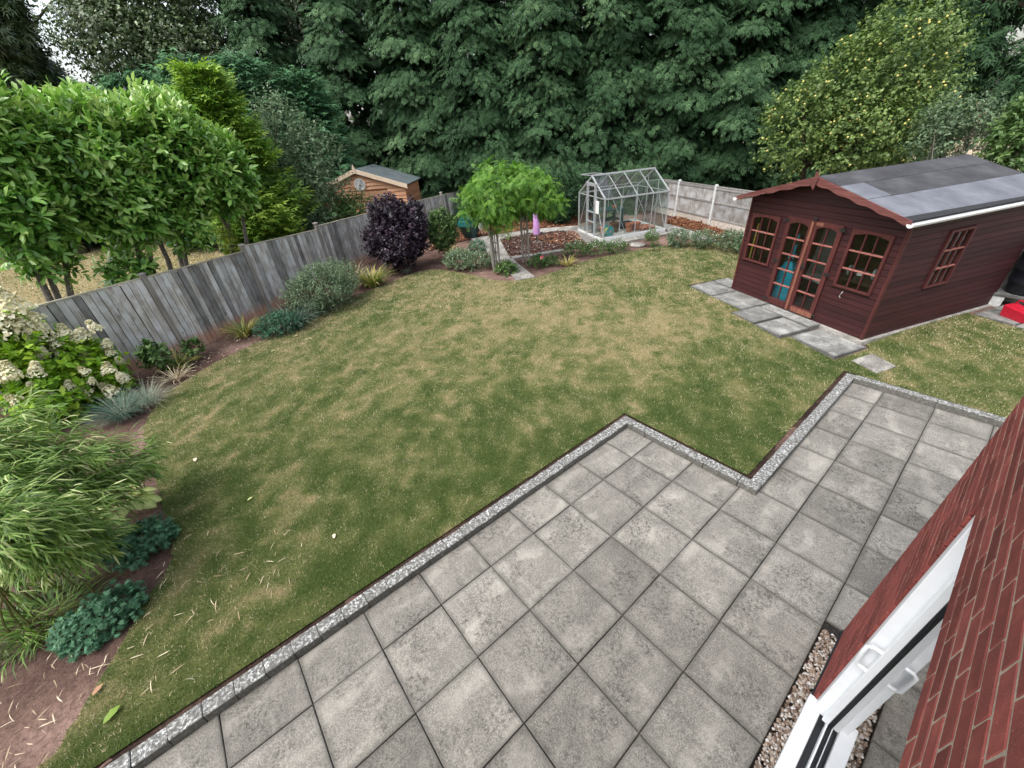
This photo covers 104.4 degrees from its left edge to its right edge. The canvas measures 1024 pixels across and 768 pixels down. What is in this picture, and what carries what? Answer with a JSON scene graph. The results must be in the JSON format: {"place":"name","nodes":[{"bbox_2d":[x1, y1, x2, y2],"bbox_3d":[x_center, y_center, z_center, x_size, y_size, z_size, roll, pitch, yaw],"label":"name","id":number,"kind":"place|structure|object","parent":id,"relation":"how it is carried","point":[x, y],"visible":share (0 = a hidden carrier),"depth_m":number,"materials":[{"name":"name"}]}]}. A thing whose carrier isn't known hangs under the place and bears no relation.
{"place":"outdoors","nodes":[
{"label":"outdoors","id":0,"kind":"place"},
{"bbox_2d":[0,239,223,305],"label":"neighbour lawn","id":1,"kind":"structure","parent":0,"point":[34,299],"depth_m":16.15,"materials":[{"name":"beige plant"}]},
{"bbox_2d":[0,69,117,302],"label":"laurel tree","id":2,"kind":"object","parent":1,"relation":"on","point":[42,226],"visible":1,"depth_m":7.00,"materials":[{"name":"green plant"}]},
{"bbox_2d":[0,0,124,253],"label":"pine tree","id":3,"kind":"object","parent":1,"relation":"on","point":[22,53],"visible":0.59,"depth_m":15.95,"materials":[{"name":"green plant"}]},
{"bbox_2d":[32,68,144,246],"bbox_3d":[-19.342,-10.624,19.218,6.443,7.501,5.500,-28,39,-30],"label":"young conifer","id":4,"kind":"object","parent":1,"relation":"on","point":[55,76],"visible":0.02,"depth_m":17.35,"materials":[{"name":"green plant"}]},
{"bbox_2d":[21,75,194,289],"bbox_3d":[-8.463,-3.597,8.941,2.447,5.405,2.481,-28,39,-30],"label":"laurel tree","id":5,"kind":"object","parent":1,"relation":"on","point":[119,160],"visible":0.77,"depth_m":8.06,"materials":[{"name":"green plant"}]},
{"bbox_2d":[31,0,240,94],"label":"poplar tree","id":6,"kind":"object","parent":1,"relation":"on","point":[181,26],"visible":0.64,"depth_m":16.71,"materials":[{"name":"green plant"}]},
{"bbox_2d":[90,57,215,250],"bbox_3d":[-14.826,-9.517,17.201,5.236,7.180,4.562,20,41,33],"label":"young conifer","id":7,"kind":"object","parent":1,"relation":"on","point":[112,82],"visible":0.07,"depth_m":15.32,"materials":[{"name":"green plant"}]},
{"bbox_2d":[140,45,224,251],"bbox_3d":[-10.789,-8.184,14.927,3.867,6.833,4.097,7,35,18],"label":"young conifer","id":8,"kind":"object","parent":1,"relation":"on","point":[164,78],"visible":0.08,"depth_m":13.10,"materials":[{"name":"green plant"}]},
{"bbox_2d":[106,71,261,266],"bbox_3d":[-7.596,-4.368,9.976,2.992,5.422,2.423,-28,39,-30],"label":"laurel tree","id":9,"kind":"object","parent":1,"relation":"on","point":[197,160],"visible":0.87,"depth_m":9.15,"materials":[{"name":"green plant"}]},
{"bbox_2d":[212,224,241,255],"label":"ivy","id":10,"kind":"object","parent":9,"relation":"attached to","point":[231,242],"visible":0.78,"depth_m":10.75,"materials":[{"name":"green plant"}]},
{"bbox_2d":[154,56,322,250],"bbox_3d":[-8.182,-6.217,12.255,4.124,6.067,3.586,-28,39,-30],"label":"golden conifer","id":11,"kind":"object","parent":1,"relation":"on","point":[274,216],"visible":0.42,"depth_m":11.69,"materials":[{"name":"green plant"}]},
{"bbox_2d":[204,48,330,230],"bbox_3d":[-9.438,-8.655,15.444,4.212,6.859,4.061,-28,39,-30],"label":"young conifer","id":12,"kind":"object","parent":1,"relation":"on","point":[247,66],"visible":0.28,"depth_m":14.05,"materials":[{"name":"green plant"}]},
{"bbox_2d":[66,384,157,432],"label":"blue grass","id":13,"kind":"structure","parent":0,"point":[112,417],"depth_m":6.96,"materials":[{"name":"teal plant"}]},
{"bbox_2d":[94,413,761,767],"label":"trench soil","id":14,"kind":"structure","parent":0,"point":[233,677],"depth_m":3.92,"materials":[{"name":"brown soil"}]},
{"bbox_2d":[0,173,1010,767],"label":"soil","id":15,"kind":"structure","parent":0,"point":[34,695],"depth_m":4.23,"materials":[{"name":"brown soil"}]},
{"bbox_2d":[0,573,87,680],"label":"bamboo shoots","id":16,"kind":"object","parent":15,"relation":"on","point":[28,629],"visible":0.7,"depth_m":3.90,"materials":[{"name":"green plant"}]},
{"bbox_2d":[0,626,118,767],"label":"leaf litter","id":17,"kind":"object","parent":15,"relation":"on","point":[54,720],"visible":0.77,"depth_m":3.29,"materials":[{"name":"beige plant"}]},
{"bbox_2d":[0,562,125,671],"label":"bamboo shoots","id":18,"kind":"object","parent":15,"relation":"on","point":[5,613],"visible":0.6,"depth_m":3.98,"materials":[{"name":"green plant"}]},
{"bbox_2d":[0,286,140,432],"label":"hydrangea","id":19,"kind":"object","parent":15,"relation":"on","point":[27,336],"visible":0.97,"depth_m":6.74,"materials":[{"name":"green plant"}]},
{"bbox_2d":[0,467,141,636],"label":"bamboo","id":20,"kind":"object","parent":15,"relation":"on","point":[38,537],"visible":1,"depth_m":3.44,"materials":[{"name":"green plant"}]},
{"bbox_2d":[0,383,173,607],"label":"bamboo","id":21,"kind":"object","parent":15,"relation":"on","point":[29,460],"visible":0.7,"depth_m":4.21,"materials":[{"name":"green plant"}]},
{"bbox_2d":[44,578,149,663],"bbox_3d":[-3.960,2.226,3.801,0.807,0.368,0.699,-28,39,-30],"label":"lobed leaf plant","id":22,"kind":"object","parent":15,"relation":"on","point":[67,627],"visible":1,"depth_m":3.73,"materials":[{"name":"green plant"}]},
{"bbox_2d":[89,484,161,525],"bbox_3d":[-4.962,1.579,5.085,0.689,0.257,0.660,6,35,16],"label":"hosta","id":23,"kind":"object","parent":15,"relation":"on","point":[152,498],"visible":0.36,"depth_m":5.13,"materials":[{"name":"green plant"}]},
{"bbox_2d":[94,510,181,573],"bbox_3d":[-4.282,1.792,4.508,0.845,0.346,0.716,-28,39,-30],"label":"lobed leaf plant","id":24,"kind":"object","parent":15,"relation":"on","point":[163,531],"visible":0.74,"depth_m":4.48,"materials":[{"name":"green plant"}]},
{"bbox_2d":[99,372,180,418],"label":"grass","id":25,"kind":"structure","parent":15,"relation":"on","point":[150,399],"depth_m":7.29,"materials":[{"name":"green plant"}]},
{"bbox_2d":[132,338,173,370],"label":"corner plant","id":26,"kind":"object","parent":15,"relation":"on","point":[147,352],"visible":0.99,"depth_m":8.02,"materials":[{"name":"green plant"}]},
{"bbox_2d":[150,362,198,385],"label":"dead clump","id":27,"kind":"object","parent":15,"relation":"on","point":[177,373],"visible":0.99,"depth_m":8.08,"materials":[{"name":"beige plant"}]},
{"bbox_2d":[147,345,201,373],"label":"day lily","id":28,"kind":"object","parent":15,"relation":"on","point":[181,358],"visible":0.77,"depth_m":8.47,"materials":[{"name":"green plant"}]},
{"bbox_2d":[178,335,205,357],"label":"border plant","id":29,"kind":"object","parent":15,"relation":"on","point":[187,348],"visible":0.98,"depth_m":8.66,"materials":[{"name":"green plant"}]},
{"bbox_2d":[0,190,464,420],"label":"wooden fence","id":30,"kind":"object","parent":15,"relation":"on","point":[202,300],"visible":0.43,"depth_m":9.36,"materials":[{"name":"grey wood"}]},
{"bbox_2d":[214,314,262,340],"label":"day lily","id":31,"kind":"object","parent":15,"relation":"on","point":[242,331],"visible":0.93,"depth_m":9.61,"materials":[{"name":"green plant"}]},
{"bbox_2d":[203,0,315,98],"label":"conifer tree","id":32,"kind":"object","parent":15,"relation":"on","point":[262,32],"visible":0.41,"depth_m":17.62,"materials":[{"name":"green plant"}]},
{"bbox_2d":[251,308,304,338],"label":"shrub","id":33,"kind":"object","parent":15,"relation":"on","point":[264,330],"visible":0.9,"depth_m":9.37,"materials":[{"name":"green plant"}]},
{"bbox_2d":[243,0,327,82],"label":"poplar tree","id":34,"kind":"object","parent":15,"relation":"on","point":[298,22],"visible":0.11,"depth_m":19.84,"materials":[{"name":"green plant"}]},
{"bbox_2d":[241,80,358,231],"bbox_3d":[-7.187,-7.018,13.747,3.453,5.563,2.290,-19,36,-20],"label":"grey shrub","id":35,"kind":"object","parent":15,"relation":"on","point":[318,185],"visible":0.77,"depth_m":13.23,"materials":[{"name":"green plant"}]},
{"bbox_2d":[252,0,355,168],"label":"conifer tree","id":36,"kind":"object","parent":15,"relation":"on","point":[292,41],"visible":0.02,"depth_m":20.71,"materials":[{"name":"green plant"}]},
{"bbox_2d":[263,63,365,228],"bbox_3d":[-7.890,-9.260,16.511,4.480,6.479,4.069,-28,39,-30],"label":"young conifer","id":37,"kind":"object","parent":15,"relation":"on","point":[309,99],"visible":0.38,"depth_m":15.43,"materials":[{"name":"green plant"}]},
{"bbox_2d":[278,256,361,317],"bbox_3d":[-4.987,-2.555,10.485,2.320,1.498,1.638,-28,39,-30],"label":"grey bush","id":38,"kind":"object","parent":15,"relation":"on","point":[339,283],"visible":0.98,"depth_m":10.23,"materials":[{"name":"green plant"}]},
{"bbox_2d":[279,0,397,169],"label":"conifer tree","id":39,"kind":"object","parent":15,"relation":"on","point":[332,50],"visible":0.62,"depth_m":17.32,"materials":[{"name":"green plant"}]},
{"bbox_2d":[325,187,373,221],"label":"climbing shrub","id":40,"kind":"object","parent":15,"relation":"on","point":[349,209],"visible":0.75,"depth_m":14.59,"materials":[{"name":"green plant"}]},
{"bbox_2d":[319,164,420,220],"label":"timber shed","id":41,"kind":"structure","parent":15,"relation":"on","point":[378,179],"depth_m":15.98,"materials":[{"name":"wood"}]},
{"bbox_2d":[348,263,398,287],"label":"day lily","id":42,"kind":"object","parent":15,"relation":"on","point":[372,280],"visible":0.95,"depth_m":12.05,"materials":[{"name":"green plant"}]},
{"bbox_2d":[335,0,423,167],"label":"conifer tree","id":43,"kind":"object","parent":15,"relation":"on","point":[378,61],"visible":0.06,"depth_m":20.39,"materials":[{"name":"green plant"}]},
{"bbox_2d":[358,191,432,271],"bbox_3d":[-3.742,-4.840,12.773,2.049,2.473,2.174,11,36,23],"label":"purple bush","id":44,"kind":"object","parent":15,"relation":"on","point":[411,230],"visible":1,"depth_m":12.35,"materials":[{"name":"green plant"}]},
{"bbox_2d":[358,0,466,212],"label":"conifer tree","id":45,"kind":"object","parent":15,"relation":"on","point":[403,106],"visible":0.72,"depth_m":17.41,"materials":[{"name":"green plant"}]},
{"bbox_2d":[426,205,460,254],"bbox_3d":[-2.616,-5.316,13.931,1.330,1.843,1.878,-28,39,-30],"label":"green bush","id":46,"kind":"object","parent":15,"relation":"on","point":[444,240],"visible":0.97,"depth_m":13.42,"materials":[{"name":"green plant"}]},
{"bbox_2d":[441,246,494,271],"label":"mat plant","id":47,"kind":"object","parent":15,"relation":"on","point":[459,253],"visible":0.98,"depth_m":12.68,"materials":[{"name":"green plant"}]},
{"bbox_2d":[467,238,488,254],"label":"shrub","id":48,"kind":"object","parent":15,"relation":"on","point":[479,242],"visible":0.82,"depth_m":13.38,"materials":[{"name":"green plant"}]},
{"bbox_2d":[423,0,533,224],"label":"conifer tree","id":49,"kind":"object","parent":15,"relation":"on","point":[466,24],"visible":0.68,"depth_m":16.82,"materials":[{"name":"green plant"}]},
{"bbox_2d":[492,258,519,277],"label":"path plant","id":50,"kind":"object","parent":15,"relation":"on","point":[506,264],"visible":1,"depth_m":12.08,"materials":[{"name":"green plant"}]},
{"bbox_2d":[428,209,588,250],"bbox_3d":[0.141,-7.305,18.162,6.816,0.037,7.057,-4,33,1],"label":"bark bed","id":51,"kind":"object","parent":15,"relation":"on","point":[551,226],"visible":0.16,"depth_m":17.46,"materials":[{"name":"brown wood"}]},
{"bbox_2d":[457,215,484,237],"bbox_3d":[-1.627,-6.566,16.384,0.715,0.963,1.193,14,38,27],"label":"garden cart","id":52,"kind":"object","parent":51,"relation":"on","point":[473,232],"visible":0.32,"depth_m":16.17,"materials":[{"name":"green plastic"}]},
{"bbox_2d":[543,172,583,224],"bbox_3d":[2.090,-8.028,17.291,2.308,2.188,1.868,-28,39,-30],"label":"evergreen bush","id":53,"kind":"object","parent":51,"relation":"on","point":[564,179],"visible":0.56,"depth_m":16.95,"materials":[{"name":"green plant"}]},
{"bbox_2d":[491,212,529,267],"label":"garden arch","id":54,"kind":"structure","parent":15,"relation":"on","point":[522,237],"depth_m":12.39,"materials":[{"name":"grey wood"}]},
{"bbox_2d":[449,155,571,270],"bbox_3d":[-0.015,-4.954,11.694,3.549,3.171,2.078,-13,34,-13],"label":"wisteria","id":55,"kind":"object","parent":54,"relation":"attached to","point":[492,196],"visible":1,"depth_m":10.99,"materials":[{"name":"green plant"}]},
{"bbox_2d":[484,0,602,219],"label":"conifer tree","id":56,"kind":"object","parent":15,"relation":"on","point":[548,34],"visible":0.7,"depth_m":16.44,"materials":[{"name":"green plant"}]},
{"bbox_2d":[524,253,562,268],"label":"rose bush","id":57,"kind":"object","parent":15,"relation":"on","point":[539,259],"visible":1,"depth_m":12.40,"materials":[{"name":"green plant"}]},
{"bbox_2d":[501,230,592,255],"bbox_3d":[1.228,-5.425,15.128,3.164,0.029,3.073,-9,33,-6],"label":"bark bed","id":58,"kind":"object","parent":15,"relation":"on","point":[516,254],"visible":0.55,"depth_m":14.80,"materials":[{"name":"brown wood"}]},
{"bbox_2d":[560,237,632,255],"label":"edging plant","id":59,"kind":"object","parent":15,"relation":"on","point":[597,243],"visible":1,"depth_m":13.14,"materials":[{"name":"green plant"}]},
{"bbox_2d":[550,0,673,217],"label":"conifer tree","id":60,"kind":"object","parent":15,"relation":"on","point":[619,44],"visible":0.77,"depth_m":16.50,"materials":[{"name":"green plant"}]},
{"bbox_2d":[578,167,669,240],"bbox_3d":[4.126,-6.843,14.968,2.642,2.118,2.112,-13,34,-12],"label":"greenhouse","id":61,"kind":"object","parent":15,"relation":"on","point":[598,235],"visible":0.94,"depth_m":14.65,"materials":[{"name":"metal"}]},
{"bbox_2d":[586,182,596,234],"bbox_3d":[2.928,-6.468,14.687,0.075,1.735,0.660,-13,34,-12],"label":"door","id":62,"kind":"structure","parent":61,"relation":"in","point":[588,184],"depth_m":14.66,"materials":[{"name":"metal"}]},
{"bbox_2d":[584,206,624,232],"bbox_3d":[3.605,-6.453,15.560,1.350,0.760,0.720,-13,34,-12],"label":"potting bench","id":63,"kind":"object","parent":61,"relation":"on","point":[613,218],"visible":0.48,"depth_m":15.42,"materials":[{"name":"grey metal"}]},
{"bbox_2d":[606,0,746,210],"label":"conifer tree","id":64,"kind":"object","parent":15,"relation":"on","point":[689,34],"visible":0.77,"depth_m":16.12,"materials":[{"name":"green plant"}]},
{"bbox_2d":[666,216,737,240],"bbox_3d":[7.053,-5.960,15.158,1.131,0.027,4.483,-9,33,-5],"label":"bark bed","id":65,"kind":"object","parent":15,"relation":"on","point":[696,228],"visible":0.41,"depth_m":15.56,"materials":[{"name":"brown wood"}]},
{"bbox_2d":[665,227,744,252],"bbox_3d":[6.286,-4.594,12.571,2.702,0.801,1.133,23,42,36],"label":"flower border","id":66,"kind":"object","parent":15,"relation":"on","point":[735,242],"visible":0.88,"depth_m":12.58,"materials":[{"name":"green plant"}]},
{"bbox_2d":[670,0,811,190],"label":"conifer tree","id":67,"kind":"object","parent":15,"relation":"on","point":[745,87],"visible":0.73,"depth_m":15.82,"materials":[{"name":"green plant"}]},
{"bbox_2d":[726,0,876,190],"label":"conifer tree","id":68,"kind":"object","parent":15,"relation":"on","point":[832,22],"visible":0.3,"depth_m":15.29,"materials":[{"name":"green plant"}]},
{"bbox_2d":[611,176,1023,305],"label":"panel fence","id":69,"kind":"object","parent":15,"relation":"on","point":[716,205],"visible":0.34,"depth_m":15.23,"materials":[{"name":"concrete"}]},
{"bbox_2d":[746,0,985,186],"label":"apple tree","id":70,"kind":"object","parent":15,"relation":"on","point":[876,116],"visible":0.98,"depth_m":11.92,"materials":[{"name":"green plant"}]},
{"bbox_2d":[816,0,934,174],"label":"conifer tree","id":71,"kind":"object","parent":15,"relation":"on","point":[869,5],"visible":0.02,"depth_m":15.99,"materials":[{"name":"green plant"}]},
{"bbox_2d":[839,0,1023,169],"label":"conifer tree","id":72,"kind":"object","parent":15,"relation":"on","point":[996,10],"visible":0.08,"depth_m":15.43,"materials":[{"name":"green plant"}]},
{"bbox_2d":[902,83,1022,160],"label":"bare shrub","id":73,"kind":"object","parent":15,"relation":"on","point":[942,136],"visible":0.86,"depth_m":10.53,"materials":[{"name":"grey plant"}]},
{"bbox_2d":[920,0,1023,155],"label":"tall conifer","id":74,"kind":"object","parent":15,"relation":"on","point":[992,55],"visible":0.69,"depth_m":14.86,"materials":[{"name":"green plant"}]},
{"bbox_2d":[974,92,1023,172],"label":"shrub","id":75,"kind":"object","parent":15,"relation":"on","point":[998,151],"visible":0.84,"depth_m":8.87,"materials":[{"name":"green plant"}]},
{"bbox_2d":[988,286,1023,306],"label":"butt stand","id":76,"kind":"object","parent":15,"relation":"on","point":[999,296],"visible":0.39,"depth_m":8.04,"materials":[{"name":"grey concrete"}]},
{"bbox_2d":[1005,250,1023,295],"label":"water butt","id":77,"kind":"object","parent":76,"relation":"on","point":[1015,284],"visible":1,"depth_m":7.80,"materials":[{"name":"black plastic"}]},
{"bbox_2d":[20,0,1023,121],"label":"sky","id":78,"kind":"structure","parent":0,"point":[1020,34],"materials":[{"name":"white"}]},
{"bbox_2d":[36,243,1023,767],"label":"lawn","id":79,"kind":"structure","parent":0,"point":[331,577],"depth_m":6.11,"materials":[{"name":"green plant"}]},
{"bbox_2d":[120,530,303,697],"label":"leaf litter","id":80,"kind":"object","parent":79,"relation":"on","point":[215,606],"visible":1,"depth_m":3.85,"materials":[{"name":"beige plant"}]},
{"bbox_2d":[254,298,324,331],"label":"blue grass","id":81,"kind":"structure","parent":79,"relation":"on","point":[301,313],"depth_m":9.71,"materials":[{"name":"teal plant"}]},
{"bbox_2d":[852,354,896,372],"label":"stepping slab","id":82,"kind":"structure","parent":79,"relation":"on","point":[874,364],"depth_m":6.85,"materials":[{"name":"concrete"}]},
{"bbox_2d":[104,373,1006,767],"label":"patio","id":83,"kind":"structure","parent":0,"point":[626,593],"depth_m":3.65,"materials":[{"name":"grey stone"}]},
{"bbox_2d":[750,629,836,767],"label":"gravel strip","id":84,"kind":"object","parent":83,"relation":"on","point":[789,692],"visible":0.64,"depth_m":3.04,"materials":[{"name":"gravel"}]},
{"bbox_2d":[774,396,1023,767],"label":"brick house","id":85,"kind":"structure","parent":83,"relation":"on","point":[923,666],"depth_m":1.69,"materials":[{"name":"red brick"}]},
{"bbox_2d":[796,516,974,767],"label":"patio door","id":86,"kind":"structure","parent":85,"relation":"in","point":[868,710],"depth_m":2.03,"materials":[{"name":"white plastic"}]},
{"bbox_2d":[471,224,716,280],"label":"garden path","id":87,"kind":"structure","parent":0,"point":[523,273],"depth_m":14.62,"materials":[{"name":"concrete"}]},
{"bbox_2d":[689,278,1023,359],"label":"summerhouse paving","id":88,"kind":"structure","parent":0,"point":[776,322],"depth_m":8.09,"materials":[{"name":"grey stone"}]},
{"bbox_2d":[731,150,1023,345],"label":"summerhouse","id":89,"kind":"structure","parent":88,"relation":"on","point":[932,240],"depth_m":7.32,"materials":[{"name":"brown wood"}]},
{"bbox_2d":[743,212,781,266],"bbox_3d":[5.540,-3.211,8.814,0.066,1.020,0.700,-14,34,-13],"label":"window","id":90,"kind":"structure","parent":89,"relation":"in","point":[778,219],"depth_m":8.78,"materials":[{"name":"brown wood"}]},
{"bbox_2d":[771,233,800,300],"bbox_3d":[6.099,-2.579,8.743,0.260,1.420,0.400,-23,37,-25],"label":"covered tool","id":91,"kind":"object","parent":89,"relation":"in","point":[787,280],"visible":0.57,"depth_m":8.77,"materials":[{"name":"teal fabric"}]},
{"bbox_2d":[763,216,814,308],"bbox_3d":[5.803,-2.530,8.367,0.088,1.810,0.647,-14,34,-13],"label":"door","id":92,"kind":"structure","parent":89,"relation":"in","point":[809,223],"depth_m":8.32,"materials":[{"name":"brown wood"}]},
{"bbox_2d":[797,273,821,300],"bbox_3d":[6.829,-2.181,8.933,0.420,0.440,0.580,-8,33,-4],"label":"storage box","id":93,"kind":"object","parent":89,"relation":"in","point":[813,287],"visible":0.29,"depth_m":8.89,"materials":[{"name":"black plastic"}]},
{"bbox_2d":[787,218,845,318],"bbox_3d":[5.980,-2.250,7.859,0.120,1.870,0.645,-14,34,-13],"label":"door","id":94,"kind":"structure","parent":89,"relation":"in","point":[840,229],"depth_m":7.83,"materials":[{"name":"brown wood"}]},
{"bbox_2d":[806,228,836,273],"bbox_3d":[7.759,-3.490,9.488,0.027,1.900,0.700,-8,32,-17],"label":"leaning panel","id":95,"kind":"object","parent":89,"relation":"in","point":[826,251],"visible":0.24,"depth_m":9.79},
{"bbox_2d":[840,269,872,292],"bbox_3d":[6.910,-1.794,8.025,0.650,0.770,0.900,-14,34,-13],"label":"workbench","id":96,"kind":"object","parent":89,"relation":"in","point":[866,282],"visible":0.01,"depth_m":7.70,"materials":[{"name":"brown wood"}]},
{"bbox_2d":[846,265,877,280],"bbox_3d":[6.749,-2.141,7.660,0.200,0.228,0.440,-25,38,-27],"label":"bench grinder","id":97,"kind":"object","parent":96,"relation":"on","point":[857,276],"visible":0.66,"depth_m":7.64,"materials":[{"name":"black metal"}]},
{"bbox_2d":[832,228,896,296],"bbox_3d":[6.232,-2.162,7.057,0.066,1.040,0.680,-14,34,-13],"label":"window","id":98,"kind":"structure","parent":89,"relation":"in","point":[891,238],"depth_m":7.02,"materials":[{"name":"brown wood"}]},
{"bbox_2d":[921,225,977,288],"bbox_3d":[7.666,-2.218,6.975,0.630,1.010,0.066,-14,34,-13],"label":"window","id":99,"kind":"structure","parent":89,"relation":"in","point":[972,228],"depth_m":6.95,"materials":[{"name":"brown wood"}]},
{"bbox_2d":[1000,300,1023,323],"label":"lawn mower","id":100,"kind":"object","parent":88,"relation":"on","point":[1014,311],"visible":1,"depth_m":7.50,"materials":[{"name":"red plastic"}]},
{"bbox_2d":[758,371,987,465],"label":"trench soil","id":101,"kind":"structure","parent":0,"point":[770,453],"depth_m":6.00,"materials":[{"name":"brown soil"}]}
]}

